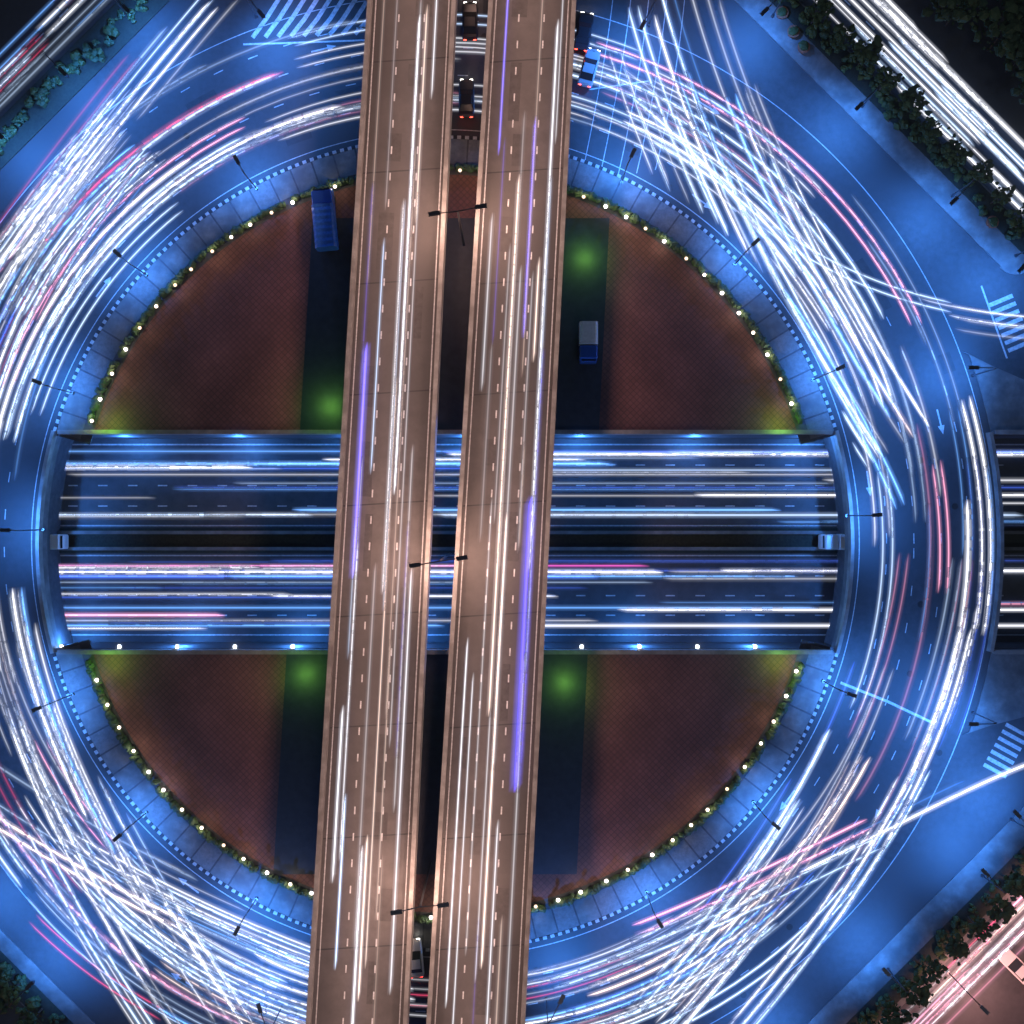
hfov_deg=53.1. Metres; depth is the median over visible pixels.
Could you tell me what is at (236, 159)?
street lamp
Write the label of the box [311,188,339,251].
truck
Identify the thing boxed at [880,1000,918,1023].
median tree
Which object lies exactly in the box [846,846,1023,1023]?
median plant bed
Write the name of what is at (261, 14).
street lamp
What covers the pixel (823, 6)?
median tree
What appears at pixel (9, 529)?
street lamp
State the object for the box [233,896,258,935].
street lamp
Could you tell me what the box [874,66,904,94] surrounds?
median tree
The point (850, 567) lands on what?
trench parapets
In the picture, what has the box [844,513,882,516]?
street lamp
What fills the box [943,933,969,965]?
median tree
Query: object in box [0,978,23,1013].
median tree
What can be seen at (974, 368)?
street lamp
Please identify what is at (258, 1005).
street lamp
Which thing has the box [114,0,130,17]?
street lamp
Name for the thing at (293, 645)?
trench wall lamps
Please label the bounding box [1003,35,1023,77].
park tree
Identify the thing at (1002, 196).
median tree
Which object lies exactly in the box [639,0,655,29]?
street lamp
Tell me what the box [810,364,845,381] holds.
street lamp
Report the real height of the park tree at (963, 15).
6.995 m
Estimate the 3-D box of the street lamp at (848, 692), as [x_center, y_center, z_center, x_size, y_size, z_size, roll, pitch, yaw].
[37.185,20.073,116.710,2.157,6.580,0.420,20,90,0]
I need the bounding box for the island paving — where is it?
[93,175,796,911]
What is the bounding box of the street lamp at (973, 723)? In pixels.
[969,711,996,725]
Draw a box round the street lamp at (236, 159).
[233,154,257,190]
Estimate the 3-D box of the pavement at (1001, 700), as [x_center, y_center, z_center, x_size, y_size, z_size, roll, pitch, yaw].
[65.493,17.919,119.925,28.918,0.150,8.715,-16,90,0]
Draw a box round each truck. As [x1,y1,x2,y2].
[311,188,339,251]
[578,321,597,363]
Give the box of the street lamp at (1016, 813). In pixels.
[1009,809,1023,826]
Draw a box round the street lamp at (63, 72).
[45,54,68,77]
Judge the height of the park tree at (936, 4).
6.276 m
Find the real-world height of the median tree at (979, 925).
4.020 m
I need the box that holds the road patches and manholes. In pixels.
[0,0,964,1004]
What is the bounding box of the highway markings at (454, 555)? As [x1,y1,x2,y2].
[60,444,1023,635]
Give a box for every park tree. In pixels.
[921,0,989,31]
[929,0,961,10]
[973,1,1023,59]
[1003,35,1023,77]
[1009,0,1023,22]
[1010,69,1023,104]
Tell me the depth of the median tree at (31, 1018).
116.57 m
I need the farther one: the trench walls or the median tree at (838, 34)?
the trench walls
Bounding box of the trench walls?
[43,435,1023,648]
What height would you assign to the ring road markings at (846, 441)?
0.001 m
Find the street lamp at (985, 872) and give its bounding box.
[980,868,1005,893]
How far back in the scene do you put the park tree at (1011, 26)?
114.30 m
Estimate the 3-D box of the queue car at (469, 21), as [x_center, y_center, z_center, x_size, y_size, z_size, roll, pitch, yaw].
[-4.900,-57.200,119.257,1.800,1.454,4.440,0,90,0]
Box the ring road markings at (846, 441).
[0,0,994,1023]
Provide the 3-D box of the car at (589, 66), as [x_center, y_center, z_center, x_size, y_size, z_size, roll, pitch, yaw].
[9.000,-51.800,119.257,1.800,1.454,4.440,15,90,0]
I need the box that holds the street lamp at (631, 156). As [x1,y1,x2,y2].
[620,148,636,183]
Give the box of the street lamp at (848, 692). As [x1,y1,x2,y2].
[821,679,856,697]
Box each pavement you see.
[963,652,1023,734]
[964,352,1023,431]
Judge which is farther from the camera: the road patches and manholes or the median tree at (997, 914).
the road patches and manholes
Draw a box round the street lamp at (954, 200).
[949,179,974,205]
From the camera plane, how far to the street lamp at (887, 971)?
113.53 m
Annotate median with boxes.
[0,0,169,169]
[0,929,94,1023]
[734,0,1023,274]
[807,807,1023,1023]
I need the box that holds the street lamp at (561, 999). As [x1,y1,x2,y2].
[544,994,565,1023]
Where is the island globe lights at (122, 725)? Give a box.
[90,169,797,918]
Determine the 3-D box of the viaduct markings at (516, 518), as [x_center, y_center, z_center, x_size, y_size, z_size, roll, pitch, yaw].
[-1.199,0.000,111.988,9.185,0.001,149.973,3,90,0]
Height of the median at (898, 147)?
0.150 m
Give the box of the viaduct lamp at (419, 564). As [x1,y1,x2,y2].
[409,553,467,567]
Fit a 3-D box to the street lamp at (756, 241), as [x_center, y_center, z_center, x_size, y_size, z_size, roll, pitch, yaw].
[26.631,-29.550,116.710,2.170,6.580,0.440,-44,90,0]
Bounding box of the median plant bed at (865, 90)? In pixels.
[769,0,1023,254]
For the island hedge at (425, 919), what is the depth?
119.12 m
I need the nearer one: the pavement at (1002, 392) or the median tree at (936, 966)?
the median tree at (936, 966)
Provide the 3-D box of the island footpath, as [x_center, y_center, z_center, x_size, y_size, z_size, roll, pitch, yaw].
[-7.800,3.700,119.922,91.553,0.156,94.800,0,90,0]
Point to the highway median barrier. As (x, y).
(561, 540)
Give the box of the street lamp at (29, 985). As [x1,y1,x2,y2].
[9,980,34,1005]
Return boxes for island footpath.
[56,139,834,947]
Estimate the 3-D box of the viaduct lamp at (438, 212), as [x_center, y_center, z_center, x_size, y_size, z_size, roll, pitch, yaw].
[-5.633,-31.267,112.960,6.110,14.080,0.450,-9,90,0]
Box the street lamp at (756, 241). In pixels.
[732,237,760,265]
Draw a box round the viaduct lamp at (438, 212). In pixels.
[428,203,486,245]
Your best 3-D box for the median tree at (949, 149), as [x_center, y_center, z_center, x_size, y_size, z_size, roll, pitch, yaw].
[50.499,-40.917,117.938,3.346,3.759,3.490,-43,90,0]
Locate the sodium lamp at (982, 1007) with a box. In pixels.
[945,970,989,1014]
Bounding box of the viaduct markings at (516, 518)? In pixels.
[434,0,568,1023]
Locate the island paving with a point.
(669, 741)
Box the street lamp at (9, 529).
[0,528,45,531]
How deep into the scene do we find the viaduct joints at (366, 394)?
112.00 m
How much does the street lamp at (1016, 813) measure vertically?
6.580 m
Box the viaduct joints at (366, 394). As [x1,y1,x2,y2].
[316,0,448,1003]
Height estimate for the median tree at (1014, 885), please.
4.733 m
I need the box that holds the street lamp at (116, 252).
[112,248,148,276]
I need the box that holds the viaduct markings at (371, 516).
[315,0,449,1023]
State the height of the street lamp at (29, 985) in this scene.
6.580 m
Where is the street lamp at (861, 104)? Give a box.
[854,85,880,110]
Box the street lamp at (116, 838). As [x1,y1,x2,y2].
[112,811,148,841]
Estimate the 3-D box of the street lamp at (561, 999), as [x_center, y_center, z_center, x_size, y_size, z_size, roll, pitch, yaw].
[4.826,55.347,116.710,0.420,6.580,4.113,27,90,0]
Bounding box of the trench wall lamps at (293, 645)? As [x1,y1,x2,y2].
[59,644,756,647]
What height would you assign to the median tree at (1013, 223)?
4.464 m
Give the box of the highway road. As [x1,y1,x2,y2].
[60,439,1023,642]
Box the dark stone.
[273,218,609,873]
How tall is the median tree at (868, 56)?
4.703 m
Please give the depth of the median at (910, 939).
119.85 m
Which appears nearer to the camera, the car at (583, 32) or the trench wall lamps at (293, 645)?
the car at (583, 32)
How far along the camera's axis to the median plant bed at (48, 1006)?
119.81 m
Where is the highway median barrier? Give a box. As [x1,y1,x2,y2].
[57,528,1023,552]
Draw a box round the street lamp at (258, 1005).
[256,1003,282,1023]
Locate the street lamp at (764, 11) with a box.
[760,0,781,17]
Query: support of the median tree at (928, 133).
on the median plant bed at (865, 90)
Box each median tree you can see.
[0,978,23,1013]
[15,1002,43,1023]
[805,0,834,28]
[829,22,857,50]
[849,34,884,79]
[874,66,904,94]
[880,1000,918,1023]
[887,84,929,119]
[900,971,933,1007]
[916,110,949,144]
[921,955,947,983]
[941,133,973,168]
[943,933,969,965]
[962,911,994,942]
[966,159,993,183]
[985,893,1016,929]
[990,181,1015,205]
[1002,871,1023,900]
[1006,202,1023,237]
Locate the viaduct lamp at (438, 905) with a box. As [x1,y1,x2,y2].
[390,862,448,915]
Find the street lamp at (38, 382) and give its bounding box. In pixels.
[31,378,74,394]
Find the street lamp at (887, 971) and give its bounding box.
[881,967,906,992]
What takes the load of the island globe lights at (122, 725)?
on the island footpath
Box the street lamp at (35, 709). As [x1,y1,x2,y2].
[31,692,74,712]
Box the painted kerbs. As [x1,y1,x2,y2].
[52,135,837,951]
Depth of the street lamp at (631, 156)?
113.47 m
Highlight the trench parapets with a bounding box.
[35,430,1023,653]
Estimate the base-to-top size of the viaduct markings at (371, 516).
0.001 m
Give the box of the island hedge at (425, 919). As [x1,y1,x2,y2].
[85,163,805,923]
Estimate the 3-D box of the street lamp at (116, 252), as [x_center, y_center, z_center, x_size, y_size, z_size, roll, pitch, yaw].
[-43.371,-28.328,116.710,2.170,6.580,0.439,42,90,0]
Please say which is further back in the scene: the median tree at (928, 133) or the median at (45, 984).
the median at (45, 984)
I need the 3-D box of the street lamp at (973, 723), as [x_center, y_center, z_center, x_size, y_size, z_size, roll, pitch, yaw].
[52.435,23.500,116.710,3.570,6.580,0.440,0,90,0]
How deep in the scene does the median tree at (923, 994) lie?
116.47 m
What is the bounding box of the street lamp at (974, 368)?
[969,366,996,376]
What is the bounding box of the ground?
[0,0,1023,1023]
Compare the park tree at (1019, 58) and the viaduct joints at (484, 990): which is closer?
the viaduct joints at (484, 990)
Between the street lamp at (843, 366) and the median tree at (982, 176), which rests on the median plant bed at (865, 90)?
the median tree at (982, 176)
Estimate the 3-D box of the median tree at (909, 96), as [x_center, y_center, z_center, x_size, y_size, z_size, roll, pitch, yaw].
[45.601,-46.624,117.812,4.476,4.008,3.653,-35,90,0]
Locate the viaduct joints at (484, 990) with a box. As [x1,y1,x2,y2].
[436,0,567,1014]
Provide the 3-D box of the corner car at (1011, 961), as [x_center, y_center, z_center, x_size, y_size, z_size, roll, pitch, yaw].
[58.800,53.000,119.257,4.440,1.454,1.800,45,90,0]
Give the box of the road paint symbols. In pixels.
[3,0,1023,1009]
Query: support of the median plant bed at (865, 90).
on the median at (898, 147)
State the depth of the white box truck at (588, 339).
117.18 m
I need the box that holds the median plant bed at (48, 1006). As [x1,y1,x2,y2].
[0,951,72,1023]
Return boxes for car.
[411,938,423,977]
[459,79,473,117]
[462,2,477,40]
[574,12,593,51]
[577,48,600,87]
[998,948,1023,984]
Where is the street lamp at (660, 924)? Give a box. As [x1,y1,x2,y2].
[644,890,663,928]
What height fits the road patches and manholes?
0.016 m
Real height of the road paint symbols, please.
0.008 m
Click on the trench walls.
(59, 622)
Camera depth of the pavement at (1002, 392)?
119.85 m
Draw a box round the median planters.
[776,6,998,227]
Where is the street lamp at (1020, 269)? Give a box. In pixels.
[1014,251,1023,272]
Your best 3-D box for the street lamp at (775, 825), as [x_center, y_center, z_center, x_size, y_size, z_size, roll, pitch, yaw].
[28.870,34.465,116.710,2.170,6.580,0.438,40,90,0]
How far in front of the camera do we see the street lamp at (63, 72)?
113.42 m
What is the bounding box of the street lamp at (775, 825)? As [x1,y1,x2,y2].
[751,800,780,830]
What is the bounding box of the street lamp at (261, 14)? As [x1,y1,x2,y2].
[247,0,265,18]
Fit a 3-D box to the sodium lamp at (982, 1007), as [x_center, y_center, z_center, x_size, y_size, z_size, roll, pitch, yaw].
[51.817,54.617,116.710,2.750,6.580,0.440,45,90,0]
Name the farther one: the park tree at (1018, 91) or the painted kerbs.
the painted kerbs
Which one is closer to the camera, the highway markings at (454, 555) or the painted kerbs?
the painted kerbs
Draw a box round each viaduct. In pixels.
[306,0,457,1023]
[426,0,575,1023]
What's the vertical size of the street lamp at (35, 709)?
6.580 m
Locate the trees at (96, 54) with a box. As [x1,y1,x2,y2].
[0,0,1023,1023]

